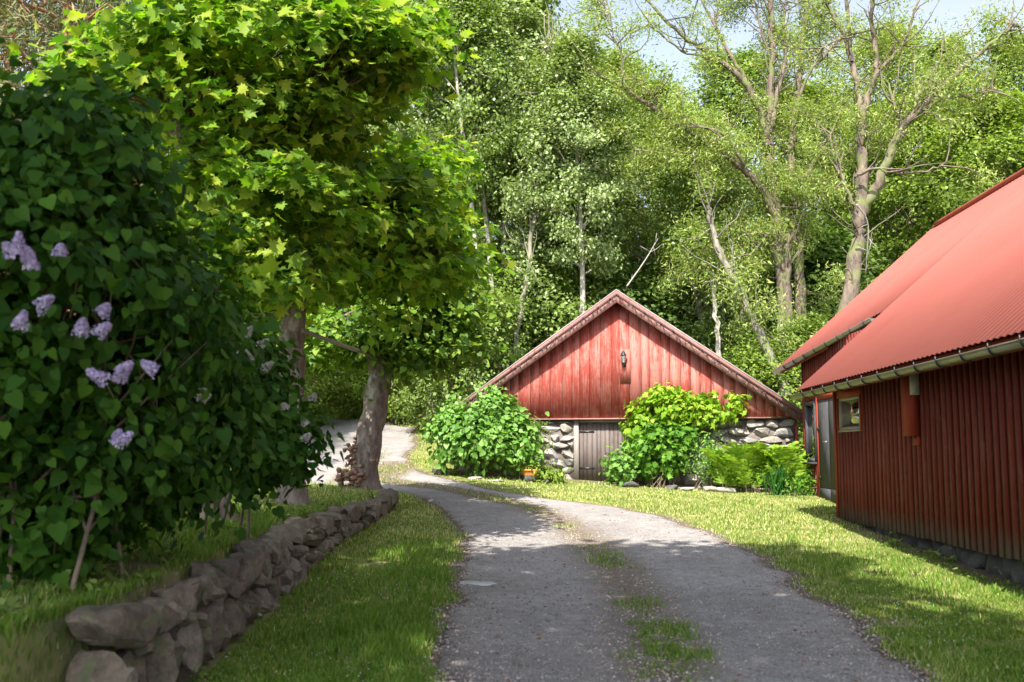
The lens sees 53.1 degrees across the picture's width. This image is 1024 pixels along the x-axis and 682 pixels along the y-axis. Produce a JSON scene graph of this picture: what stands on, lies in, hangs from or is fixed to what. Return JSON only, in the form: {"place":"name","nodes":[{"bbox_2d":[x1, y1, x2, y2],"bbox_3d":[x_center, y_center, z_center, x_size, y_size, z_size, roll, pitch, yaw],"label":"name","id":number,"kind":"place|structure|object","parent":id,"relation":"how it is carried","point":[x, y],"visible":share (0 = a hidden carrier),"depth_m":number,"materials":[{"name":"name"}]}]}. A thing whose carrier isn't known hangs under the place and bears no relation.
{"place":"outdoors","nodes":[
{"label":"outdoors","id":0,"kind":"place"},
{"bbox_2d":[243,309,305,396],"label":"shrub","id":1,"kind":"object","parent":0,"point":[256,315],"depth_m":37.10,"materials":[{"name":"green plant"}]},
{"bbox_2d":[0,316,1023,681],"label":"ground","id":2,"kind":"structure","parent":0,"point":[32,662],"depth_m":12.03,"materials":[{"name":"plant"}]},
{"bbox_2d":[0,0,164,273],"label":"pine tree","id":3,"kind":"object","parent":2,"relation":"on","point":[24,63],"visible":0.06,"depth_m":26.61,"materials":[{"name":"plant"}]},
{"bbox_2d":[0,0,166,314],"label":"pine tree","id":4,"kind":"object","parent":2,"relation":"on","point":[56,20],"visible":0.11,"depth_m":24.10,"materials":[{"name":"green plant"}]},
{"bbox_2d":[49,0,179,213],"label":"pine tree","id":5,"kind":"object","parent":2,"relation":"on","point":[124,1],"depth_m":29.51,"materials":[{"name":"green plant"}]},
{"bbox_2d":[0,37,298,591],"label":"lilac bush","id":6,"kind":"object","parent":2,"relation":"on","point":[114,434],"visible":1,"depth_m":7.00,"materials":[{"name":"green plant"}]},
{"bbox_2d":[65,488,398,681],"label":"stone wall","id":7,"kind":"structure","parent":2,"relation":"on","point":[203,612],"depth_m":7.79,"materials":[{"name":"grey stone"}]},
{"bbox_2d":[0,0,479,520],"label":"maple tree","id":8,"kind":"object","parent":2,"relation":"on","point":[258,112],"visible":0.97,"depth_m":12.59,"materials":[{"name":"green plant"}]},
{"bbox_2d":[161,292,344,539],"bbox_3d":[-2.444,0.663,10.010,1.975,2.666,3.746,3,-7,-27],"label":"lilac bush","id":9,"kind":"object","parent":2,"relation":"on","point":[283,467],"visible":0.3,"depth_m":10.33,"materials":[{"name":"green plant"}]},
{"bbox_2d":[264,322,339,416],"bbox_3d":[-8.686,1.582,38.440,4.786,5.205,5.089,-4,-7,33],"label":"shrub","id":10,"kind":"object","parent":2,"relation":"on","point":[313,382],"visible":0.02,"depth_m":38.13,"materials":[{"name":"green plant"}]},
{"bbox_2d":[274,45,380,321],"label":"forest tree","id":11,"kind":"object","parent":2,"relation":"on","point":[323,304],"depth_m":46.46,"materials":[{"name":"green plant"}]},
{"bbox_2d":[304,366,360,425],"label":"shrub","id":12,"kind":"object","parent":2,"relation":"on","point":[325,404],"visible":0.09,"depth_m":41.55,"materials":[{"name":"green plant"}]},
{"bbox_2d":[305,368,368,419],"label":"shrub","id":13,"kind":"object","parent":2,"relation":"on","point":[347,411],"visible":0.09,"depth_m":43.13,"materials":[{"name":"green plant"}]},
{"bbox_2d":[185,125,517,505],"bbox_3d":[-2.938,-0.589,16.487,6.095,6.527,5.671,0,-6,0],"label":"maple tree","id":14,"kind":"object","parent":2,"relation":"on","point":[434,254],"visible":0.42,"depth_m":16.17,"materials":[{"name":"green plant"}]},
{"bbox_2d":[301,328,373,357],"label":"tree branch","id":15,"kind":"object","parent":14,"relation":"attached to","point":[318,336],"visible":0.91,"depth_m":18.43,"materials":[{"name":"wood"}]},
{"bbox_2d":[340,367,424,424],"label":"shrub","id":16,"kind":"object","parent":2,"relation":"on","point":[392,409],"visible":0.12,"depth_m":42.03,"materials":[{"name":"green plant"}]},
{"bbox_2d":[264,242,515,489],"bbox_3d":[-2.783,0.291,21.241,5.798,5.649,4.266,0,-6,0],"label":"linden tree","id":17,"kind":"object","parent":2,"relation":"on","point":[426,352],"visible":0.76,"depth_m":20.63,"materials":[{"name":"green plant"}]},
{"bbox_2d":[320,0,466,422],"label":"forest tree","id":18,"kind":"object","parent":2,"relation":"on","point":[391,417],"visible":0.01,"depth_m":42.70,"materials":[{"name":"green plant"}]},
{"bbox_2d":[390,362,469,429],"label":"shrub","id":19,"kind":"object","parent":2,"relation":"on","point":[414,417],"visible":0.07,"depth_m":39.41,"materials":[{"name":"green plant"}]},
{"bbox_2d":[432,468,443,474],"bbox_3d":[-1.988,3.553,27.784,0.317,0.205,0.285,3,-7,-29],"label":"stone","id":20,"kind":"object","parent":2,"relation":"on","point":[437,471],"visible":0.74,"depth_m":27.69,"materials":[{"name":"grey stone"}]},
{"bbox_2d":[364,0,520,426],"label":"forest tree","id":21,"kind":"object","parent":2,"relation":"on","point":[399,126],"visible":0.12,"depth_m":40.10,"materials":[{"name":"green plant"}]},
{"bbox_2d":[408,0,526,377],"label":"forest tree","id":22,"kind":"object","parent":2,"relation":"on","point":[508,144],"visible":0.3,"depth_m":39.36,"materials":[{"name":"green plant"}]},
{"bbox_2d":[402,0,538,388],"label":"forest tree","id":23,"kind":"object","parent":2,"relation":"on","point":[460,117],"visible":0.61,"depth_m":38.33,"materials":[{"name":"green plant"}]},
{"bbox_2d":[468,476,481,478],"bbox_3d":[-0.977,3.603,26.967,0.394,0.073,0.172,0,-6,0],"label":"stone","id":24,"kind":"object","parent":2,"relation":"on","point":[475,477],"visible":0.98,"depth_m":26.92,"materials":[{"name":"grey stone"}]},
{"bbox_2d":[404,261,548,429],"bbox_3d":[-1.525,0.468,37.098,5.781,6.709,5.883,1,-6,-13],"label":"shrub","id":25,"kind":"object","parent":2,"relation":"on","point":[464,382],"visible":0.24,"depth_m":36.52,"materials":[{"name":"green plant"}]},
{"bbox_2d":[409,379,549,477],"bbox_3d":[-0.907,2.417,27.661,3.841,2.876,2.522,0,-6,0],"label":"round shrub","id":26,"kind":"object","parent":2,"relation":"on","point":[495,427],"visible":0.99,"depth_m":27.22,"materials":[{"name":"green plant"}]},
{"bbox_2d":[405,0,566,230],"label":"forest tree","id":27,"kind":"object","parent":2,"relation":"on","point":[511,30],"visible":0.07,"depth_m":41.17,"materials":[{"name":"green plant"}]},
{"bbox_2d":[477,215,512,247],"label":"woodland tree","id":28,"kind":"object","parent":2,"relation":"on","point":[480,238],"visible":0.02,"depth_m":64.77,"materials":[{"name":"green plant"}]},
{"bbox_2d":[415,0,593,349],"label":"forest tree","id":29,"kind":"object","parent":2,"relation":"on","point":[530,26],"visible":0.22,"depth_m":40.89,"materials":[{"name":"green plant"}]},
{"bbox_2d":[436,227,573,386],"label":"shrub","id":30,"kind":"object","parent":2,"relation":"on","point":[498,280],"visible":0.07,"depth_m":40.45,"materials":[{"name":"green plant"}]},
{"bbox_2d":[0,500,1022,681],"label":"weeds","id":31,"kind":"object","parent":2,"relation":"on","point":[11,601],"visible":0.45,"depth_m":8.06,"materials":[{"name":"green plant"}]},
{"bbox_2d":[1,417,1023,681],"bbox_3d":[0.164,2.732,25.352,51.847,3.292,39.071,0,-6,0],"label":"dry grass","id":32,"kind":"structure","parent":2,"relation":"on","point":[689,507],"depth_m":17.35,"materials":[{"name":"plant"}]},
{"bbox_2d":[524,475,535,481],"bbox_3d":[0.456,3.602,26.776,0.285,0.214,0.227,-3,-7,24],"label":"stone","id":33,"kind":"object","parent":2,"relation":"on","point":[527,478],"visible":0.96,"depth_m":26.71,"materials":[{"name":"grey stone"}]},
{"bbox_2d":[518,458,547,478],"bbox_3d":[0.542,3.378,26.994,0.920,0.611,0.625,-3,-7,23],"label":"flower pot","id":34,"kind":"object","parent":2,"relation":"on","point":[528,470],"visible":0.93,"depth_m":26.82,"materials":[{"name":"ceramic"}]},
{"bbox_2d":[513,412,554,478],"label":"garden plant","id":35,"kind":"object","parent":2,"relation":"on","point":[544,444],"visible":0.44,"depth_m":27.33,"materials":[{"name":"green plant"}]},
{"bbox_2d":[482,4,585,418],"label":"forest tree","id":36,"kind":"object","parent":2,"relation":"on","point":[500,227],"depth_m":45.13,"materials":[{"name":"green plant"}]},
{"bbox_2d":[484,2,597,366],"bbox_3d":[1.113,-5.771,38.731,4.384,15.106,4.405,0,-6,0],"label":"aspen tree","id":37,"kind":"object","parent":2,"relation":"on","point":[535,202],"visible":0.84,"depth_m":38.27,"materials":[{"name":"green plant"}]},
{"bbox_2d":[530,460,571,484],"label":"garden plant","id":38,"kind":"object","parent":2,"relation":"on","point":[550,474],"visible":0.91,"depth_m":26.70,"materials":[{"name":"green plant"}]},
{"bbox_2d":[509,83,600,257],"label":"forest tree","id":39,"kind":"object","parent":2,"relation":"on","point":[558,167],"visible":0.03,"depth_m":42.79,"materials":[{"name":"green plant"}]},
{"bbox_2d":[483,239,643,418],"bbox_3d":[1.295,0.208,40.104,6.937,8.051,7.060,5,-8,-37],"label":"shrub","id":40,"kind":"object","parent":2,"relation":"on","point":[559,280],"visible":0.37,"depth_m":39.00,"materials":[{"name":"green plant"}]},
{"bbox_2d":[502,25,658,314],"bbox_3d":[2.709,-3.974,38.397,5.372,16.648,5.423,-6,-9,43],"label":"forest tree","id":41,"kind":"object","parent":2,"relation":"on","point":[577,176],"visible":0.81,"depth_m":38.17,"materials":[{"name":"green plant"}]},
{"bbox_2d":[538,73,651,273],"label":"forest tree","id":42,"kind":"object","parent":2,"relation":"on","point":[623,197],"visible":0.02,"depth_m":46.62,"materials":[{"name":"green plant"}]},
{"bbox_2d":[520,252,671,351],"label":"shrub","id":43,"kind":"object","parent":2,"relation":"on","point":[617,281],"visible":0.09,"depth_m":40.31,"materials":[{"name":"green plant"}]},
{"bbox_2d":[552,79,656,290],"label":"forest tree","id":44,"kind":"object","parent":2,"relation":"on","point":[628,217],"visible":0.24,"depth_m":40.43,"materials":[{"name":"green plant"}]},
{"bbox_2d":[202,502,1011,681],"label":"fallen leaves","id":45,"kind":"object","parent":2,"relation":"on","point":[739,674],"visible":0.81,"depth_m":9.37,"materials":[{"name":"brown plant"}]},
{"bbox_2d":[598,443,640,485],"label":"garden plant","id":46,"kind":"object","parent":2,"relation":"on","point":[618,469],"visible":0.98,"depth_m":27.06,"materials":[{"name":"green plant"}]},
{"bbox_2d":[450,289,802,488],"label":"red shed","id":47,"kind":"structure","parent":2,"relation":"on","point":[580,383],"depth_m":28.37,"materials":[{"name":"paint"}]},
{"bbox_2d":[579,422,627,480],"bbox_3d":[2.548,3.055,28.418,1.356,1.631,0.060,-1,-6,12],"label":"door","id":48,"kind":"structure","parent":47,"relation":"in","point":[594,436],"depth_m":28.44,"materials":[{"name":"grey wood"}]},
{"bbox_2d":[465,294,802,419],"bbox_3d":[2.867,0.480,27.977,9.810,3.568,0.063,-1,-6,12],"label":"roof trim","id":49,"kind":"object","parent":47,"relation":"attached to","point":[628,303],"visible":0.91,"depth_m":27.92,"materials":[{"name":"red painted wood"}]},
{"bbox_2d":[534,31,719,280],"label":"forest tree","id":50,"kind":"object","parent":2,"relation":"on","point":[612,60],"visible":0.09,"depth_m":51.39,"materials":[{"name":"green plant"}]},
{"bbox_2d":[622,481,639,486],"bbox_3d":[3.122,3.767,26.865,0.489,0.184,0.286,0,-6,0],"label":"stone","id":51,"kind":"object","parent":2,"relation":"on","point":[630,484],"visible":0.94,"depth_m":26.74,"materials":[{"name":"grey stone"}]},
{"bbox_2d":[276,495,1023,680],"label":"daisies","id":52,"kind":"object","parent":2,"relation":"on","point":[603,500],"visible":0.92,"depth_m":9.12,"materials":[{"name":"white plant"}]},
{"bbox_2d":[615,222,696,333],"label":"leaning tree","id":53,"kind":"object","parent":2,"relation":"on","point":[638,249],"visible":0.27,"depth_m":42.27,"materials":[{"name":"green plant"}]},
{"bbox_2d":[595,250,722,351],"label":"shrub","id":54,"kind":"object","parent":2,"relation":"on","point":[650,275],"visible":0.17,"depth_m":40.85,"materials":[{"name":"green plant"}]},
{"bbox_2d":[620,417,697,487],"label":"peony plant","id":55,"kind":"object","parent":2,"relation":"on","point":[659,453],"visible":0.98,"depth_m":27.10,"materials":[{"name":"green plant"}]},
{"bbox_2d":[667,485,677,489],"bbox_3d":[4.177,3.812,26.659,0.286,0.130,0.226,-2,-7,17],"label":"stone","id":56,"kind":"object","parent":2,"relation":"on","point":[670,487],"visible":0.79,"depth_m":26.59,"materials":[{"name":"grey stone"}]},
{"bbox_2d":[618,96,727,318],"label":"forest tree","id":57,"kind":"object","parent":2,"relation":"on","point":[658,197],"visible":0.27,"depth_m":41.59,"materials":[{"name":"green plant"}]},
{"bbox_2d":[582,61,764,285],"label":"forest tree","id":58,"kind":"object","parent":2,"relation":"on","point":[657,81],"visible":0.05,"depth_m":47.02,"materials":[{"name":"green plant"}]},
{"bbox_2d":[597,106,771,335],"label":"forest tree","id":59,"kind":"object","parent":2,"relation":"on","point":[644,197],"visible":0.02,"depth_m":44.48,"materials":[{"name":"green plant"}]},
{"bbox_2d":[618,378,751,485],"bbox_3d":[4.651,2.441,27.515,3.589,2.891,1.164,-1,-6,8],"label":"grape vine","id":60,"kind":"object","parent":2,"relation":"on","point":[671,403],"visible":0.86,"depth_m":27.41,"materials":[{"name":"green plant"}]},
{"bbox_2d":[679,487,694,489],"bbox_3d":[4.544,3.830,26.539,0.406,0.097,0.246,0,-6,0],"label":"stone","id":61,"kind":"object","parent":2,"relation":"on","point":[686,488],"visible":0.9,"depth_m":26.49,"materials":[{"name":"grey stone"}]},
{"bbox_2d":[660,224,738,347],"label":"forked tree","id":62,"kind":"object","parent":2,"relation":"on","point":[697,308],"visible":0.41,"depth_m":40.20,"materials":[{"name":"green plant"}]},
{"bbox_2d":[670,427,730,490],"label":"garden plant","id":63,"kind":"object","parent":2,"relation":"on","point":[705,474],"visible":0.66,"depth_m":26.71,"materials":[{"name":"green plant"}]},
{"bbox_2d":[651,117,763,356],"bbox_3d":[7.549,-3.544,38.667,4.382,9.642,4.172,0,-6,0],"label":"birch tree","id":64,"kind":"object","parent":2,"relation":"on","point":[689,201],"visible":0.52,"depth_m":38.42,"materials":[{"name":"green plant"}]},
{"bbox_2d":[641,270,776,351],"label":"shrub","id":65,"kind":"object","parent":2,"relation":"on","point":[696,329],"visible":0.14,"depth_m":40.54,"materials":[{"name":"green plant"}]},
{"bbox_2d":[703,486,716,491],"bbox_3d":[5.098,3.807,26.342,0.383,0.151,0.200,2,-7,-18],"label":"stone","id":66,"kind":"object","parent":2,"relation":"on","point":[710,488],"visible":0.94,"depth_m":26.27,"materials":[{"name":"grey stone"}]},
{"bbox_2d":[659,143,774,358],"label":"forest tree","id":67,"kind":"object","parent":2,"relation":"on","point":[703,295],"visible":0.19,"depth_m":40.03,"materials":[{"name":"green plant"}]},
{"bbox_2d":[715,487,735,492],"bbox_3d":[5.443,3.798,26.115,0.545,0.138,0.257,-2,-6,15],"label":"stone","id":68,"kind":"object","parent":2,"relation":"on","point":[725,489],"visible":1,"depth_m":26.02,"materials":[{"name":"grey stone"}]},
{"bbox_2d":[697,447,756,491],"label":"fern clump","id":69,"kind":"object","parent":2,"relation":"on","point":[725,475],"visible":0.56,"depth_m":26.08,"materials":[{"name":"green plant"}]},
{"bbox_2d":[559,0,898,398],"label":"willow tree","id":70,"kind":"object","parent":2,"relation":"on","point":[771,192],"visible":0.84,"depth_m":38.60,"materials":[{"name":"green plant"}]},
{"bbox_2d":[625,234,660,290],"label":"dead branch","id":71,"kind":"object","parent":70,"relation":"attached to","point":[650,251],"visible":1,"depth_m":37.84,"materials":[{"name":"grey wood"}]},
{"bbox_2d":[698,322,770,362],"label":"shrub","id":72,"kind":"object","parent":2,"relation":"on","point":[751,340],"visible":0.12,"depth_m":39.60,"materials":[{"name":"green plant"}]},
{"bbox_2d":[664,162,811,397],"bbox_3d":[7.605,-2.502,35.592,5.182,9.100,4.670,-3,-7,23],"label":"leaning tree","id":73,"kind":"object","parent":2,"relation":"on","point":[741,296],"visible":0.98,"depth_m":35.80,"materials":[{"name":"green plant"}]},
{"bbox_2d":[646,33,833,333],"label":"forest tree","id":74,"kind":"object","parent":2,"relation":"on","point":[711,91],"visible":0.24,"depth_m":50.05,"materials":[{"name":"green plant"}]},
{"bbox_2d":[717,333,802,448],"bbox_3d":[9.116,2.352,35.783,5.089,5.205,4.786,-4,-7,32],"label":"shrub","id":75,"kind":"object","parent":2,"relation":"on","point":[754,364],"visible":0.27,"depth_m":35.16,"materials":[{"name":"green plant"}]},
{"bbox_2d":[717,441,804,492],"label":"fern clump","id":76,"kind":"object","parent":2,"relation":"on","point":[748,474],"visible":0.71,"depth_m":25.75,"materials":[{"name":"green plant"}]},
{"bbox_2d":[727,181,809,314],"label":"woodland tree","id":77,"kind":"object","parent":2,"relation":"on","point":[758,224],"depth_m":67.29,"materials":[{"name":"green plant"}]},
{"bbox_2d":[748,445,810,492],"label":"fern clump","id":78,"kind":"object","parent":2,"relation":"on","point":[788,457],"visible":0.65,"depth_m":25.46,"materials":[{"name":"green plant"}]},
{"bbox_2d":[761,462,805,494],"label":"grass tuft","id":79,"kind":"object","parent":2,"relation":"on","point":[779,474],"visible":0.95,"depth_m":25.06,"materials":[{"name":"green plant"}]},
{"bbox_2d":[750,307,835,448],"bbox_3d":[10.510,1.667,37.066,5.203,6.038,5.295,-2,-6,15],"label":"shrub","id":80,"kind":"object","parent":2,"relation":"on","point":[807,331],"visible":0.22,"depth_m":36.81,"materials":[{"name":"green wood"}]},
{"bbox_2d":[772,467,816,495],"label":"flowering plant","id":81,"kind":"object","parent":2,"relation":"on","point":[800,489],"visible":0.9,"depth_m":24.80,"materials":[{"name":"green plant"}]},
{"bbox_2d":[713,72,906,322],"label":"forest tree","id":82,"kind":"object","parent":2,"relation":"on","point":[826,209],"visible":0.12,"depth_m":49.84,"materials":[{"name":"green plant"}]},
{"bbox_2d":[745,211,903,342],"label":"shrub","id":83,"kind":"object","parent":2,"relation":"on","point":[832,246],"visible":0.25,"depth_m":43.11,"materials":[{"name":"green plant"}]},
{"bbox_2d":[817,162,887,275],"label":"woodland tree","id":84,"kind":"object","parent":2,"relation":"on","point":[876,211],"visible":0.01,"depth_m":55.77,"materials":[{"name":"green plant"}]},
{"bbox_2d":[786,8,977,274],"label":"forest tree","id":85,"kind":"object","parent":2,"relation":"on","point":[908,52],"visible":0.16,"depth_m":52.58,"materials":[{"name":"green plant"}]},
{"bbox_2d":[772,168,1023,586],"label":"red barn","id":86,"kind":"structure","parent":2,"relation":"on","point":[911,387],"depth_m":15.10,"materials":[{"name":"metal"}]},
{"bbox_2d":[803,401,816,463],"bbox_3d":[7.359,2.265,25.260,0.200,1.532,1.094,0,-6,3],"label":"window","id":87,"kind":"structure","parent":86,"relation":"in","point":[809,407],"depth_m":25.35,"materials":[{"name":"glass"}]},
{"bbox_2d":[817,399,830,500],"bbox_3d":[7.315,2.556,24.047,0.142,2.341,1.003,0,-6,3],"label":"door","id":88,"kind":"structure","parent":86,"relation":"in","point":[822,405],"depth_m":23.97,"materials":[{"name":"grey paint"}]},
{"bbox_2d":[828,398,835,501],"bbox_3d":[7.300,2.441,22.986,0.076,2.341,1.070,0,-6,3],"label":"door frame","id":89,"kind":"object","parent":86,"relation":"in","point":[830,401],"depth_m":23.33,"materials":[{"name":"grey paint"}]},
{"bbox_2d":[838,395,861,431],"bbox_3d":[6.121,1.321,18.471,0.115,0.627,1.350,0,-6,3],"label":"window","id":90,"kind":"structure","parent":86,"relation":"in","point":[849,419],"depth_m":18.57,"materials":[{"name":"clear glass"}]},
{"bbox_2d":[773,0,1023,312],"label":"willow tree","id":91,"kind":"object","parent":2,"relation":"on","point":[850,277],"visible":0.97,"depth_m":35.15,"materials":[{"name":"green plant"}]},
{"bbox_2d":[856,204,876,272],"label":"dead branch","id":92,"kind":"object","parent":91,"relation":"hanging from","point":[866,221],"visible":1,"depth_m":34.01,"materials":[{"name":"grey wood"}]},
{"bbox_2d":[871,181,943,245],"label":"woodland tree","id":93,"kind":"object","parent":2,"relation":"on","point":[897,223],"visible":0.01,"depth_m":54.46,"materials":[{"name":"green plant"}]},
{"bbox_2d":[811,90,1006,301],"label":"forest tree","id":94,"kind":"object","parent":2,"relation":"on","point":[910,200],"visible":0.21,"depth_m":44.17,"materials":[{"name":"green plant"}]},
{"bbox_2d":[885,29,999,239],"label":"forest tree","id":95,"kind":"object","parent":2,"relation":"on","point":[930,50],"visible":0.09,"depth_m":47.10,"materials":[{"name":"green plant"}]},
{"bbox_2d":[873,83,1023,265],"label":"forest tree","id":96,"kind":"object","parent":2,"relation":"on","point":[988,144],"visible":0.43,"depth_m":40.52,"materials":[{"name":"green plant"}]},
{"bbox_2d":[914,14,1023,209],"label":"forest tree","id":97,"kind":"object","parent":2,"relation":"on","point":[1014,76],"visible":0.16,"depth_m":44.54,"materials":[{"name":"green plant"}]},
{"bbox_2d":[948,89,1023,175],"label":"forest tree","id":98,"kind":"object","parent":2,"relation":"on","point":[1008,146],"depth_m":43.55,"materials":[{"name":"green plant"}]},
{"bbox_2d":[0,0,1023,242],"label":"sky","id":99,"kind":"structure","parent":0,"point":[959,8],"materials":[{"name":"white"}]},
{"bbox_2d":[305,419,941,681],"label":"gravel driveway","id":100,"kind":"structure","parent":0,"point":[396,439],"depth_m":11.38,"materials":[{"name":"grey gravel"}]},
{"bbox_2d":[460,580,495,585],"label":"puddle","id":101,"kind":"object","parent":100,"relation":"on","point":[483,583],"visible":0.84,"depth_m":12.06,"materials":[{"name":"grey liquid"}]},
{"bbox_2d":[221,514,1022,681],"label":"fallen petals","id":102,"kind":"object","parent":100,"relation":"on","point":[711,677],"visible":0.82,"depth_m":8.96,"materials":[{"name":"white plant"}]}
]}

